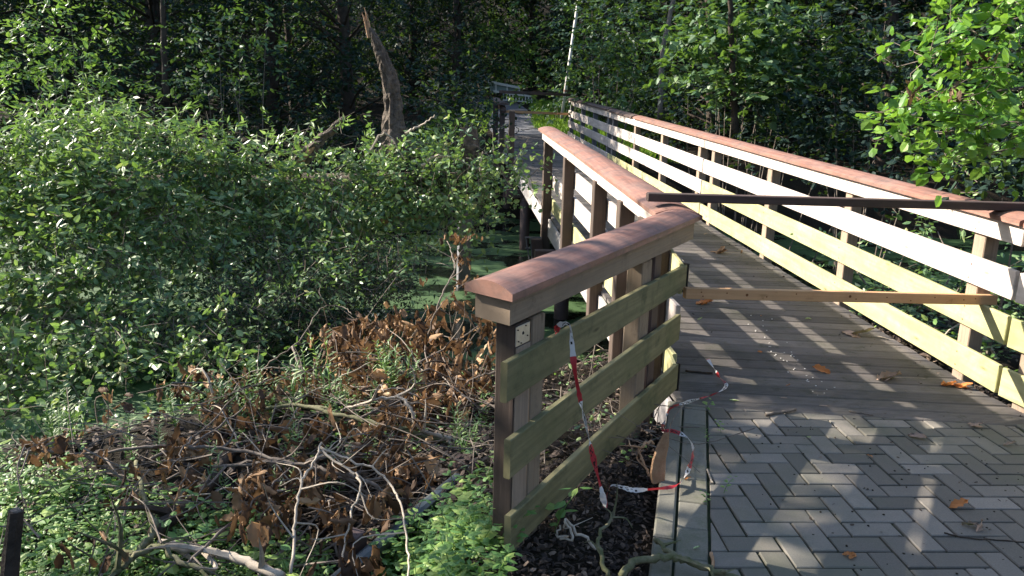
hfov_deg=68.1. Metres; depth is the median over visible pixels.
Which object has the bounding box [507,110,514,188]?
railing post
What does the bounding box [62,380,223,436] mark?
ground cover
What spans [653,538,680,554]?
fallen branch
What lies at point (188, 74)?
woodland tree
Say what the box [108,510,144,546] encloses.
young plant
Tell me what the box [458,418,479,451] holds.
young plant
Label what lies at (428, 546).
young plant
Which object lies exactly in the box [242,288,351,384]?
fallen branch
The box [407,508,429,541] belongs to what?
young plant
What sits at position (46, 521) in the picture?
young plant
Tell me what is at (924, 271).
bush
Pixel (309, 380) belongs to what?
young plant
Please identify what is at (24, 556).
young plant
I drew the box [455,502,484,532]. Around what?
young plant
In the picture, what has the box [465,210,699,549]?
flared railing
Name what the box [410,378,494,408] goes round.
dead bough
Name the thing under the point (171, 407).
young plant
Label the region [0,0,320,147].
woodland tree
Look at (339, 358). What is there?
dead bough
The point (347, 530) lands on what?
fallen branch
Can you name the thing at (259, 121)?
shrub
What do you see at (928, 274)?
bush
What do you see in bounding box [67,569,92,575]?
young plant
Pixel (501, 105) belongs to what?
bridge railing
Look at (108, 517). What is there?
young plant
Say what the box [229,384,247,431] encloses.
young plant
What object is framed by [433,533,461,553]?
young plant
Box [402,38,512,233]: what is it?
shrub
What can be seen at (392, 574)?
young plant
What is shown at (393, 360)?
young plant
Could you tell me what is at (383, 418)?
dead bough
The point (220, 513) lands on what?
young plant
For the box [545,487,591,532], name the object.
weed
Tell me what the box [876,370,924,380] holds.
dry leaf
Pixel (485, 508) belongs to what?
young plant
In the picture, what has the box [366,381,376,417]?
young plant
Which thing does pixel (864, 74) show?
bush
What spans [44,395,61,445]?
young plant
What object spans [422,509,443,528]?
young plant
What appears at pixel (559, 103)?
shrub
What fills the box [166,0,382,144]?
woodland tree
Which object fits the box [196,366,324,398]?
dead bough
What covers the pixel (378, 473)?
fallen branch
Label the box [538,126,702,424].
bridge railing
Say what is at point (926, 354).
leaf litter
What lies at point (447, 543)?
young plant
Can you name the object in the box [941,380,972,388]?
dry leaf
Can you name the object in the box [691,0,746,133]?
young tree
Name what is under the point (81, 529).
young plant
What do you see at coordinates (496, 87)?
barrier fence
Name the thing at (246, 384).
young plant
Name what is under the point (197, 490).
dead bough
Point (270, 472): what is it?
dead bough
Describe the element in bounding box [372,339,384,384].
young plant
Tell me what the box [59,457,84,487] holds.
young plant
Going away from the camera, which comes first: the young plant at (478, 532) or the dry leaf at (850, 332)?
the young plant at (478, 532)
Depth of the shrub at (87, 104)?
16.04 m
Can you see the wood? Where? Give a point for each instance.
(354, 25)
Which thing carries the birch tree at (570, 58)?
on the ground at (788, 182)
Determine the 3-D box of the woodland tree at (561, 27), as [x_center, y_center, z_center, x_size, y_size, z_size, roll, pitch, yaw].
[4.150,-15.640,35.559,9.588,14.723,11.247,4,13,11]
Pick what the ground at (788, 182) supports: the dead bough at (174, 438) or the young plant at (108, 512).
the young plant at (108, 512)
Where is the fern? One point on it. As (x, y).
(1000, 304)
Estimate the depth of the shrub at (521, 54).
34.17 m
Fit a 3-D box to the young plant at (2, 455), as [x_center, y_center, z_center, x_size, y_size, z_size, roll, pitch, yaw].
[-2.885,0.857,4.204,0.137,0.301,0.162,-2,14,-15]
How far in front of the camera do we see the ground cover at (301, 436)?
4.68 m
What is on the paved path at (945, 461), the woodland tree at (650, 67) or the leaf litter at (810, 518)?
the leaf litter at (810, 518)
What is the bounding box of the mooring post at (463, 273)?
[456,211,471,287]
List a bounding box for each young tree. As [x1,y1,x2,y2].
[103,0,189,101]
[630,0,693,117]
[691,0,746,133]
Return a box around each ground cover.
[0,439,335,575]
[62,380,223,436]
[228,368,494,456]
[390,456,516,575]
[447,349,660,468]
[849,274,1023,400]
[855,262,1023,358]
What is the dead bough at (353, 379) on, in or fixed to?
on the leaf litter at (453, 497)
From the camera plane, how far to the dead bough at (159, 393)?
4.99 m
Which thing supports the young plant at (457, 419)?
on the ground at (788, 182)
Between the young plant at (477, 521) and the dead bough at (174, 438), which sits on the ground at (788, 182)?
the young plant at (477, 521)
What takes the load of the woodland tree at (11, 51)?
on the ground at (788, 182)
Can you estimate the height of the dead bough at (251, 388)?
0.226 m
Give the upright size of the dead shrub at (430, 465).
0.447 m
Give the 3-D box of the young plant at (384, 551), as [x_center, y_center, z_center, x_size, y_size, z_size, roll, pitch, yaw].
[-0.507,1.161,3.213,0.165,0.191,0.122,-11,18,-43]
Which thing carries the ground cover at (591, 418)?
on the ground at (788, 182)
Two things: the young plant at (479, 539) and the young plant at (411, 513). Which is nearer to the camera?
the young plant at (479, 539)
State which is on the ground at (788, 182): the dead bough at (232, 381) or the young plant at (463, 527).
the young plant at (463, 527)
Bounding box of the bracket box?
[525,237,542,259]
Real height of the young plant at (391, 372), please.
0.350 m
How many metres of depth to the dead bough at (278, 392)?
4.69 m
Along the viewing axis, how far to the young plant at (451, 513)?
3.29 m
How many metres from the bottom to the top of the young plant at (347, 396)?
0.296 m
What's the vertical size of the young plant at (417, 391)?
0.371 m
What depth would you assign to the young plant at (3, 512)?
3.40 m
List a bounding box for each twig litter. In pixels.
[0,341,494,575]
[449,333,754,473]
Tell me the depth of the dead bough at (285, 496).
3.64 m
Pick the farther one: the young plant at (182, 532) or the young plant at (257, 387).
the young plant at (257, 387)
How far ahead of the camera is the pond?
9.93 m
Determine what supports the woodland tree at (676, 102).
on the ground at (788, 182)
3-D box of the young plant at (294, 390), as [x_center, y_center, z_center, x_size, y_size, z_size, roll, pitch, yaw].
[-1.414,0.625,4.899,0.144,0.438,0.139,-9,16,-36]
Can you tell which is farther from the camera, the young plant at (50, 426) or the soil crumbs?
the young plant at (50, 426)
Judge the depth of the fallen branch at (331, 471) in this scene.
3.25 m
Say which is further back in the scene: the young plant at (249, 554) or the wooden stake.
the young plant at (249, 554)
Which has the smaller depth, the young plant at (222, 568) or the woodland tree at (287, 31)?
the young plant at (222, 568)
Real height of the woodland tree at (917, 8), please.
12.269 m
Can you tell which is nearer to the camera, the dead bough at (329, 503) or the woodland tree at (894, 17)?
the dead bough at (329, 503)
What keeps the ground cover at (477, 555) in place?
on the ground at (788, 182)
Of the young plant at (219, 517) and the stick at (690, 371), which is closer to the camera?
the young plant at (219, 517)
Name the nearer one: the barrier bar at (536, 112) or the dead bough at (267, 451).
the dead bough at (267, 451)
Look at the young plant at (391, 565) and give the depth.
3.23 m
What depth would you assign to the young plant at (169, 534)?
3.33 m
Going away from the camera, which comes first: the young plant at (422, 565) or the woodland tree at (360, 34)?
the young plant at (422, 565)
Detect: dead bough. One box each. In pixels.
[98,431,277,513]
[138,380,231,404]
[150,394,237,478]
[159,389,273,461]
[164,423,211,478]
[166,485,332,528]
[171,365,218,407]
[177,361,254,401]
[190,399,255,447]
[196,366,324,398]
[198,373,293,424]
[210,479,305,550]
[216,367,289,414]
[220,374,268,420]
[242,432,307,496]
[248,468,313,513]
[255,479,369,519]
[263,371,316,399]
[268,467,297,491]
[268,470,325,536]
[269,446,355,486]
[287,362,370,414]
[304,375,326,404]
[306,499,348,566]
[324,350,406,376]
[333,381,371,403]
[341,434,435,482]
[348,396,457,434]
[353,400,440,439]
[359,400,447,429]
[365,384,441,416]
[398,360,460,389]
[398,363,454,391]
[400,396,491,431]
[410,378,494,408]
[443,371,494,405]
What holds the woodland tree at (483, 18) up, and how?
on the ground at (788, 182)
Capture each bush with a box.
[0,0,168,239]
[0,76,456,201]
[73,0,326,232]
[113,212,444,380]
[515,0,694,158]
[622,63,943,269]
[689,0,1023,266]
[790,190,1023,320]
[858,271,1023,357]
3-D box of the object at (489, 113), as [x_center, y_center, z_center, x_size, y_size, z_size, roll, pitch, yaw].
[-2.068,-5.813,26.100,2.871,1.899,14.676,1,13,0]
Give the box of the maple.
[640,0,891,250]
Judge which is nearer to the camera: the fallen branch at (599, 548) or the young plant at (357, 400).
the fallen branch at (599, 548)
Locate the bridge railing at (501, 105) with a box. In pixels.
[492,97,508,170]
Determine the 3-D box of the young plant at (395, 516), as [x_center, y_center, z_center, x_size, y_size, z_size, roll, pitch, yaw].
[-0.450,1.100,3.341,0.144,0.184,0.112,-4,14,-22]
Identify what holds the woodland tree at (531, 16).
on the ground at (788, 182)
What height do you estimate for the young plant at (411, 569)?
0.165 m
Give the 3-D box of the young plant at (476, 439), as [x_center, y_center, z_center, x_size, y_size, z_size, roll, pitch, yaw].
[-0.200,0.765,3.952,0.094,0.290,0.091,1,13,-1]
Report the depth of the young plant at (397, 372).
5.23 m
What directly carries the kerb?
on the ground at (788, 182)
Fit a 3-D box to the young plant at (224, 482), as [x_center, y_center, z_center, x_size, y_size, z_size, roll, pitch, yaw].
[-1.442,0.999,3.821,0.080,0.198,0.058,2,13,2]
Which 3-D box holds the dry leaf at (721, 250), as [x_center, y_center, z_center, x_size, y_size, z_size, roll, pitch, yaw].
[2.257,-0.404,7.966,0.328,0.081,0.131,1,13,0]
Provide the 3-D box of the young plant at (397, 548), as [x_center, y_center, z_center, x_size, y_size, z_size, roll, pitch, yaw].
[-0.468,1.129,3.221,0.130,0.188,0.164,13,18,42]
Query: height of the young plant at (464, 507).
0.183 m
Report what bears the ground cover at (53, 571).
on the ground at (788, 182)
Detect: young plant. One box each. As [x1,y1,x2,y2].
[0,430,11,457]
[0,456,39,498]
[0,475,17,508]
[0,477,12,493]
[0,492,26,541]
[0,499,13,521]
[1,463,18,506]
[8,458,45,503]
[20,552,37,575]
[26,525,71,570]
[31,504,67,545]
[34,488,71,518]
[36,451,74,503]
[38,508,81,549]
[40,485,80,518]
[41,401,59,446]
[41,403,55,442]
[42,468,82,492]
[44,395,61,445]
[52,389,65,434]
[56,379,77,437]
[56,407,68,437]
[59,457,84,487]
[59,520,72,541]
[60,384,76,439]
[67,542,109,573]
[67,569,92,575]
[68,443,101,486]
[70,390,84,434]
[71,548,101,575]
[76,401,87,444]
[76,548,102,572]
[78,517,102,536]
[80,485,113,538]
[94,477,124,504]
[98,502,131,536]
[101,498,121,522]
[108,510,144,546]
[111,536,146,572]
[112,457,134,496]
[112,542,138,564]
[118,410,135,457]
[123,413,136,456]
[123,535,147,575]
[126,435,136,460]
[147,539,182,575]
[152,420,163,466]
[153,424,162,460]
[154,482,179,504]
[154,511,176,552]
[163,382,172,419]
[163,392,179,425]
[165,387,178,426]
[176,502,199,530]
[176,522,212,540]
[177,484,221,528]
[178,533,212,567]
[184,506,209,533]
[191,387,204,426]
[197,519,228,545]
[200,385,212,427]
[201,439,219,477]
[205,561,234,575]
[207,508,227,535]
[208,521,224,546]
[210,440,232,496]
[211,372,232,422]
[213,478,237,524]
[213,505,228,532]
[216,368,232,427]
[219,468,230,496]
[220,493,248,525]
[228,378,244,429]
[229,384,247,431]
[229,501,262,552]
[237,360,256,415]
[242,544,272,572]
[242,551,285,564]
[243,372,259,420]
[244,384,256,420]
[249,367,261,416]
[252,374,273,416]
[254,365,271,417]
[265,540,305,575]
[267,371,277,415]
[268,539,286,552]
[269,464,289,490]
[277,549,296,562]
[278,361,290,409]
[279,352,303,418]
[280,421,296,468]
[287,354,302,402]
[288,413,299,455]
[289,429,304,466]
[294,362,310,403]
[295,341,312,403]
[306,332,326,389]
[311,351,320,379]
[317,329,341,405]
[318,381,331,414]
[328,364,344,410]
[331,441,352,492]
[336,376,347,411]
[343,368,353,403]
[354,383,363,415]
[363,347,376,386]
[363,396,373,426]
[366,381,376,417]
[368,537,405,571]
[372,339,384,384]
[375,531,393,575]
[376,336,393,385]
[377,348,394,387]
[377,529,425,553]
[379,341,391,384]
[379,542,402,574]
[385,524,425,561]
[385,556,402,574]
[386,342,401,390]
[386,362,397,386]
[387,568,401,575]
[389,344,402,382]
[389,544,402,567]
[390,540,414,572]
[391,353,404,380]
[391,515,427,540]
[393,549,427,570]
[394,539,419,568]
[395,516,426,541]
[399,342,414,389]
[399,503,417,542]
[400,558,425,574]
[403,543,414,570]
[404,560,436,574]
[405,510,425,534]
[406,556,422,575]
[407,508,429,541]
[410,524,433,556]
[412,549,426,573]
[413,373,422,417]
[414,538,455,561]
[414,566,441,575]
[415,562,435,573]
[418,511,436,538]
[419,494,449,531]
[419,549,437,570]
[420,535,456,556]
[421,518,439,536]
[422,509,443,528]
[425,554,462,575]
[426,554,441,568]
[428,531,466,575]
[428,534,442,540]
[428,548,466,575]
[430,497,454,539]
[431,529,454,554]
[431,565,457,570]
[432,503,456,525]
[432,515,459,527]
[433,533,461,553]
[434,504,474,533]
[434,536,469,573]
[437,517,459,554]
[439,458,468,500]
[439,530,476,552]
[440,490,472,513]
[440,531,467,567]
[440,538,478,559]
[441,555,476,574]
[443,541,470,564]
[445,566,456,575]
[447,403,460,446]
[447,503,484,546]
[448,524,467,549]
[449,478,478,503]
[449,524,478,575]
[450,506,471,549]
[451,536,480,575]
[452,402,462,444]
[452,487,481,531]
[454,418,469,452]
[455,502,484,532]
[456,410,469,449]
[457,474,474,489]
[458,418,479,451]
[458,497,492,525]
[458,513,482,536]
[460,502,483,531]
[462,505,492,524]
[464,520,491,546]
[466,520,502,552]
[468,407,482,451]
[471,484,492,519]
[473,512,494,549]
[475,507,488,528]
[475,537,499,567]
[479,390,486,419]
[479,524,520,556]
[480,505,503,550]
[481,544,510,570]
[483,545,521,575]
[500,533,527,557]
[520,510,536,530]
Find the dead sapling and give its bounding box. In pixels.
[419,229,482,338]
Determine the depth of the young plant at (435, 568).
2.68 m
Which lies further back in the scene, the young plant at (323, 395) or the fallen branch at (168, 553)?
the young plant at (323, 395)
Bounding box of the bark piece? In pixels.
[650,432,668,483]
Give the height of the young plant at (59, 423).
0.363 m
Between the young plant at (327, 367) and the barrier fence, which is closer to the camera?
the young plant at (327, 367)
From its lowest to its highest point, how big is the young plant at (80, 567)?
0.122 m
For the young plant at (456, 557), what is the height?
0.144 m
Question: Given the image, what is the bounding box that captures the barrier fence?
[488,81,531,102]
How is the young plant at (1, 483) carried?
on the ground at (788, 182)
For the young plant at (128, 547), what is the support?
on the ground at (788, 182)
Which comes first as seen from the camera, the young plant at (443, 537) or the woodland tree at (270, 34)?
the young plant at (443, 537)
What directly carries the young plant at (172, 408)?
on the ground at (788, 182)
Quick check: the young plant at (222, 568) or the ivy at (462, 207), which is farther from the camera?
the ivy at (462, 207)
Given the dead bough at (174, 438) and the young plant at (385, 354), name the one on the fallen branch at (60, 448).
the dead bough at (174, 438)
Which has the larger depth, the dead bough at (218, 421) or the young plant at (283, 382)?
the young plant at (283, 382)
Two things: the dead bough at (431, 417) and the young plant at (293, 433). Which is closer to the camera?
the young plant at (293, 433)
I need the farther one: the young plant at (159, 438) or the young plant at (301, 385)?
the young plant at (301, 385)
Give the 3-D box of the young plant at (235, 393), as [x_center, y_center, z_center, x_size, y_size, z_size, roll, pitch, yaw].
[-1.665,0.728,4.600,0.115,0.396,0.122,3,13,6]
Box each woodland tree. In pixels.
[0,0,144,136]
[0,0,151,113]
[0,0,190,141]
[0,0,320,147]
[83,0,277,101]
[118,0,365,114]
[120,0,381,152]
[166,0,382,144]
[185,0,465,154]
[229,0,408,103]
[334,0,507,108]
[351,0,536,110]
[394,0,542,94]
[445,0,602,91]
[504,0,675,101]
[533,0,675,122]
[550,0,788,137]
[563,0,844,160]
[577,0,811,145]
[664,0,948,138]
[674,0,922,161]
[714,0,1023,172]
[794,0,1023,162]
[815,0,1023,150]
[856,0,1023,166]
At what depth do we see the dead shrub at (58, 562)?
3.34 m
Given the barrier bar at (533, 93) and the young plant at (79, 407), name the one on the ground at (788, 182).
the young plant at (79, 407)
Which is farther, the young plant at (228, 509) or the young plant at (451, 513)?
the young plant at (228, 509)
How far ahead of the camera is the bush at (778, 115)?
12.00 m
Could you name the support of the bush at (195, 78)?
on the ground at (788, 182)
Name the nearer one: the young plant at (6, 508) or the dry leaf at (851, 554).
the dry leaf at (851, 554)
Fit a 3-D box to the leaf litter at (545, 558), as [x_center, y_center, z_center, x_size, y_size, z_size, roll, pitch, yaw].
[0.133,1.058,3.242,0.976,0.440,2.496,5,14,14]
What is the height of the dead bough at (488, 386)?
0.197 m
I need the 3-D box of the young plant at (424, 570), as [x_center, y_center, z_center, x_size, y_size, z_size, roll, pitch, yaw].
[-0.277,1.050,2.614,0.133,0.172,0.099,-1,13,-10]
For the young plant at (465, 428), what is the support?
on the ground at (788, 182)
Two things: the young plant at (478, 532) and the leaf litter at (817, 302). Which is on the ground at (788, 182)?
the young plant at (478, 532)
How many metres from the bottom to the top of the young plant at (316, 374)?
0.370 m
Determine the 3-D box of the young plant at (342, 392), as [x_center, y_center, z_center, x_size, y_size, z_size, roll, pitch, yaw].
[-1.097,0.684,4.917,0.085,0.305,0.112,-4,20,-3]
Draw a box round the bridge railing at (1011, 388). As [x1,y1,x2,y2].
[998,224,1023,412]
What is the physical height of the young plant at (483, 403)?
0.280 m
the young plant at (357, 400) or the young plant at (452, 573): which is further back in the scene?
the young plant at (357, 400)
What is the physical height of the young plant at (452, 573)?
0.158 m
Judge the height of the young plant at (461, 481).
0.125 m
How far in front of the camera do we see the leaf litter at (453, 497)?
3.92 m
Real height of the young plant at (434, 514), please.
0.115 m
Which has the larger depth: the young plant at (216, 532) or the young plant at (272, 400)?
the young plant at (272, 400)
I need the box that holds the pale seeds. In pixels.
[748,315,834,387]
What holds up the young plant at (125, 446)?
on the ground at (788, 182)
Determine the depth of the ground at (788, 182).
5.34 m
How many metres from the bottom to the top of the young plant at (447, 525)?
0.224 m
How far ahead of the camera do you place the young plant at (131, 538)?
3.23 m
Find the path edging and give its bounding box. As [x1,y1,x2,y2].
[498,133,541,134]
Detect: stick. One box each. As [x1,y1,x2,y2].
[685,370,712,373]
[709,552,714,565]
[765,408,796,415]
[849,411,872,415]
[944,532,1023,542]
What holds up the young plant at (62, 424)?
on the ground at (788, 182)
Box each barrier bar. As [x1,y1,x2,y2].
[499,90,570,95]
[505,110,569,114]
[646,192,1023,210]
[683,287,997,304]
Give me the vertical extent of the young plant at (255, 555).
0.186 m
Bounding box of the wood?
[0,0,1023,107]
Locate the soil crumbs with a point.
(901, 479)
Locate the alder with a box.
[852,0,1023,236]
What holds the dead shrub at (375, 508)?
on the ground at (788, 182)
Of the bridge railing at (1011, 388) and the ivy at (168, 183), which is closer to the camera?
the bridge railing at (1011, 388)
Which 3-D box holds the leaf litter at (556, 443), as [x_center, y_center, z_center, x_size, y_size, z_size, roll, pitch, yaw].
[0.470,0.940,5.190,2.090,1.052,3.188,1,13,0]
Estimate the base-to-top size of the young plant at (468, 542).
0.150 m
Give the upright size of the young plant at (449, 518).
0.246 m
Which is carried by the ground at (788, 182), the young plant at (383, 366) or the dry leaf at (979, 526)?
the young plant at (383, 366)
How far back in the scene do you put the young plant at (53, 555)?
3.19 m
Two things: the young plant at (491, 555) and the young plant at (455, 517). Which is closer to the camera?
the young plant at (491, 555)
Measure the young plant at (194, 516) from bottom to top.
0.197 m
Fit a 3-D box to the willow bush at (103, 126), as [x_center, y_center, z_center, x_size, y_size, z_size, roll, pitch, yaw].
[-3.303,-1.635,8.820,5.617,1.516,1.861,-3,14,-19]
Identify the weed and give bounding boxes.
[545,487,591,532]
[619,449,631,461]
[699,490,710,504]
[702,398,714,409]
[720,475,736,491]
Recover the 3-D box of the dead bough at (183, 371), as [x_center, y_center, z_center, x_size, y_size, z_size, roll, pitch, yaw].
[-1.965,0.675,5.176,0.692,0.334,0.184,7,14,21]
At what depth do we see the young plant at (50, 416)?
4.32 m
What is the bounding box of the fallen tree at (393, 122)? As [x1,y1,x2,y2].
[0,8,482,227]
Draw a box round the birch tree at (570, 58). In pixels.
[560,6,578,118]
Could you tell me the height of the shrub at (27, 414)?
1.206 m
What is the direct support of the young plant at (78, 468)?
on the ground at (788, 182)
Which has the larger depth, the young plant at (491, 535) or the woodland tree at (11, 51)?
the woodland tree at (11, 51)
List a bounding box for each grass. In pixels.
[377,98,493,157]
[529,98,678,163]
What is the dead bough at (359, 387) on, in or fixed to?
on the ground at (788, 182)
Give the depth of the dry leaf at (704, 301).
6.20 m
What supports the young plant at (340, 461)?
on the ground at (788, 182)
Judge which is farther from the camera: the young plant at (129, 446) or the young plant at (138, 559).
the young plant at (129, 446)
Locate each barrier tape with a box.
[554,321,606,506]
[606,359,727,507]
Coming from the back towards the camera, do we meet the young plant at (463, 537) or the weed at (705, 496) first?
the weed at (705, 496)
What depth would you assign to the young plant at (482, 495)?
3.06 m
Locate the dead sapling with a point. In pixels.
(458, 259)
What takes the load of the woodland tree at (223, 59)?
on the ground at (788, 182)
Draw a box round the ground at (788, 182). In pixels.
[0,0,1023,575]
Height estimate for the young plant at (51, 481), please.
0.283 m
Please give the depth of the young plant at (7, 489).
3.62 m
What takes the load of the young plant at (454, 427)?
on the ground at (788, 182)
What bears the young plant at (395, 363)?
on the ground at (788, 182)
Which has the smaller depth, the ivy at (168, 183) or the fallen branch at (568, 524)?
the fallen branch at (568, 524)
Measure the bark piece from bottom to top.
0.249 m
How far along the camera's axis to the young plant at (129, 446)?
4.16 m
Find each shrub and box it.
[0,57,170,177]
[12,68,238,215]
[12,387,169,455]
[53,462,205,575]
[177,65,523,211]
[201,81,381,220]
[236,404,452,503]
[256,472,414,575]
[306,311,402,396]
[318,321,412,416]
[350,319,495,440]
[384,301,472,372]
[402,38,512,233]
[424,1,579,97]
[436,292,495,404]
[505,55,618,125]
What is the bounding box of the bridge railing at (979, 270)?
[568,98,1023,392]
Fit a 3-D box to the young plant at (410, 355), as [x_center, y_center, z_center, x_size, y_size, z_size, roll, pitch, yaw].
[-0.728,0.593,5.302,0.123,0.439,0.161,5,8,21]
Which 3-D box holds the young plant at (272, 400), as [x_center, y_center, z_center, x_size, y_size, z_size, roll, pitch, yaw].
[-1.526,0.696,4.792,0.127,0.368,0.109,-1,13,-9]
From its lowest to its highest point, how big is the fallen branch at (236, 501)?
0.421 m
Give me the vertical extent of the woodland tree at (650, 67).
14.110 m
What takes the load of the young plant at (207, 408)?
on the ground at (788, 182)
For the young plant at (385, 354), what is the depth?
5.31 m
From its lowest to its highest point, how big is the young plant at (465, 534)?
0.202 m
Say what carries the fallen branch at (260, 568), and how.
on the ground at (788, 182)
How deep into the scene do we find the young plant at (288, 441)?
4.15 m
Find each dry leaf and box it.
[696,299,712,304]
[710,246,736,253]
[812,364,829,373]
[842,328,891,339]
[842,551,855,558]
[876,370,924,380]
[908,431,926,437]
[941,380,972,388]
[949,498,968,508]
[961,519,983,531]
[967,422,983,426]
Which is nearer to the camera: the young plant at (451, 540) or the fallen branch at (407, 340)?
the young plant at (451, 540)
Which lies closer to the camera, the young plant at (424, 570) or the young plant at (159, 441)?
the young plant at (424, 570)
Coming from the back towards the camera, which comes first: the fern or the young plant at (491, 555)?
the fern
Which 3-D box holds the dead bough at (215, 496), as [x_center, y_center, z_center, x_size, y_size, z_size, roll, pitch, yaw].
[-1.181,1.037,3.561,0.605,0.221,0.208,6,14,21]
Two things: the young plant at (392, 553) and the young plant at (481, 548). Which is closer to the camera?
the young plant at (481, 548)
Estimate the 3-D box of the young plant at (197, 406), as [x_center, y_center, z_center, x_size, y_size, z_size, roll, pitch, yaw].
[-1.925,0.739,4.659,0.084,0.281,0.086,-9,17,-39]
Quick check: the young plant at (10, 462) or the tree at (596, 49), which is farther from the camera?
the tree at (596, 49)
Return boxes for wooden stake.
[0,507,23,575]
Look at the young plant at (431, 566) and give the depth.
2.88 m
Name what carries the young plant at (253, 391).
on the ground at (788, 182)
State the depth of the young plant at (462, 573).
2.60 m
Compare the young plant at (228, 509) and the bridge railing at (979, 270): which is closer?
the young plant at (228, 509)
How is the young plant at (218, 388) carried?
on the ground at (788, 182)
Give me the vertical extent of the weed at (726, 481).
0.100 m
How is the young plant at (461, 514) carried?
on the ground at (788, 182)
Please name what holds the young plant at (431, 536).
on the ground at (788, 182)
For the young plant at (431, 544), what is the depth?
2.81 m
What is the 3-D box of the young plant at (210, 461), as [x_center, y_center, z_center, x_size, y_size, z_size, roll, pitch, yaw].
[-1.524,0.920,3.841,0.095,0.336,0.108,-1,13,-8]
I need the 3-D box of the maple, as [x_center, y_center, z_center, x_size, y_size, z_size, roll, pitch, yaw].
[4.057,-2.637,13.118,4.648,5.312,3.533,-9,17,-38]
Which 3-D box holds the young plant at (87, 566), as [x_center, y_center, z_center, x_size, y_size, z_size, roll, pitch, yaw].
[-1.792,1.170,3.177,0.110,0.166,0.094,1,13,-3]
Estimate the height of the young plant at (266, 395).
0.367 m
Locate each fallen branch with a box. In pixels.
[0,418,369,489]
[63,460,176,575]
[98,394,291,539]
[106,492,214,575]
[132,537,285,575]
[179,466,338,575]
[205,412,422,512]
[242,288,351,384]
[256,403,456,448]
[261,346,328,389]
[263,424,364,575]
[313,438,410,557]
[320,428,409,575]
[341,352,462,458]
[365,296,491,394]
[555,517,595,549]
[584,487,632,575]
[618,440,654,479]
[618,552,738,575]
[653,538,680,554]
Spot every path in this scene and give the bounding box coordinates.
[463,95,541,133]
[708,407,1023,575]
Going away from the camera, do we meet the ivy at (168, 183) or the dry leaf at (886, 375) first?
the dry leaf at (886, 375)
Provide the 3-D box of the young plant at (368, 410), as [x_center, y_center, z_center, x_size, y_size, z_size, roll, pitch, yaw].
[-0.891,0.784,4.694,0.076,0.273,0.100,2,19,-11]
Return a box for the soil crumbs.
[756,426,1021,573]
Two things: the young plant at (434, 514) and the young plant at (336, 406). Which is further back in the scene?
the young plant at (336, 406)
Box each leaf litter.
[0,382,494,575]
[404,352,720,512]
[456,425,662,575]
[576,222,984,397]
[727,413,1019,559]
[849,303,1020,406]
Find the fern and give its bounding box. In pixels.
[951,161,1019,356]
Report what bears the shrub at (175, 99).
on the ground at (788, 182)
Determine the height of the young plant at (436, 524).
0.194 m
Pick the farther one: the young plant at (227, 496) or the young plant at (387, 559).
the young plant at (227, 496)
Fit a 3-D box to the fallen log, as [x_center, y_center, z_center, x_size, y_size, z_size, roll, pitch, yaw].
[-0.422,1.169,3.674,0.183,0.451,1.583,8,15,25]
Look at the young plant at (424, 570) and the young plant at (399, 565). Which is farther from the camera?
the young plant at (399, 565)
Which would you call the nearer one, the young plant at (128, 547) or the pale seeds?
the young plant at (128, 547)
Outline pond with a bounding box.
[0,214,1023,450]
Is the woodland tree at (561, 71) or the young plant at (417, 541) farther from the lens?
the woodland tree at (561, 71)
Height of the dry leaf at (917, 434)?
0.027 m
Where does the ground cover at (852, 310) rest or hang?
on the ground at (788, 182)
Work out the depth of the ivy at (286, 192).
8.87 m
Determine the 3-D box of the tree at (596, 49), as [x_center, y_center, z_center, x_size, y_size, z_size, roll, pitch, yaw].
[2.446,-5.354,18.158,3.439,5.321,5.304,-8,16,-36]
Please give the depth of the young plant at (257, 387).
4.78 m
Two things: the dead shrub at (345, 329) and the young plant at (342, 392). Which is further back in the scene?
the dead shrub at (345, 329)
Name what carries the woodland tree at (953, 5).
on the ground at (788, 182)
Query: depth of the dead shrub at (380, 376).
5.30 m
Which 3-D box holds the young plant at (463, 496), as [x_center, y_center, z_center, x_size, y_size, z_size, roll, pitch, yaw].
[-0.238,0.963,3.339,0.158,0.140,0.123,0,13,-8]
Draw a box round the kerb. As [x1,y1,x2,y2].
[649,401,1023,575]
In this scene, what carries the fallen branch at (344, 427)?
on the ground at (788, 182)
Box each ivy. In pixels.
[0,85,278,277]
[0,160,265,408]
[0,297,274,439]
[182,120,437,294]
[321,100,558,294]
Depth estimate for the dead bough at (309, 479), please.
3.68 m
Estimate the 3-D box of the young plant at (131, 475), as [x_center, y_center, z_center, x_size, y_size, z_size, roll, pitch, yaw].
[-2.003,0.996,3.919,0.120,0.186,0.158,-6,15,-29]
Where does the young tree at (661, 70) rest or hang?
on the ground at (788, 182)
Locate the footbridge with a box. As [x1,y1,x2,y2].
[493,134,1023,428]
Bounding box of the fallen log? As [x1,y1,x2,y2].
[330,452,474,575]
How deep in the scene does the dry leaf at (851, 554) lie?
2.83 m
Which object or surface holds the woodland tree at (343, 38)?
on the ground at (788, 182)

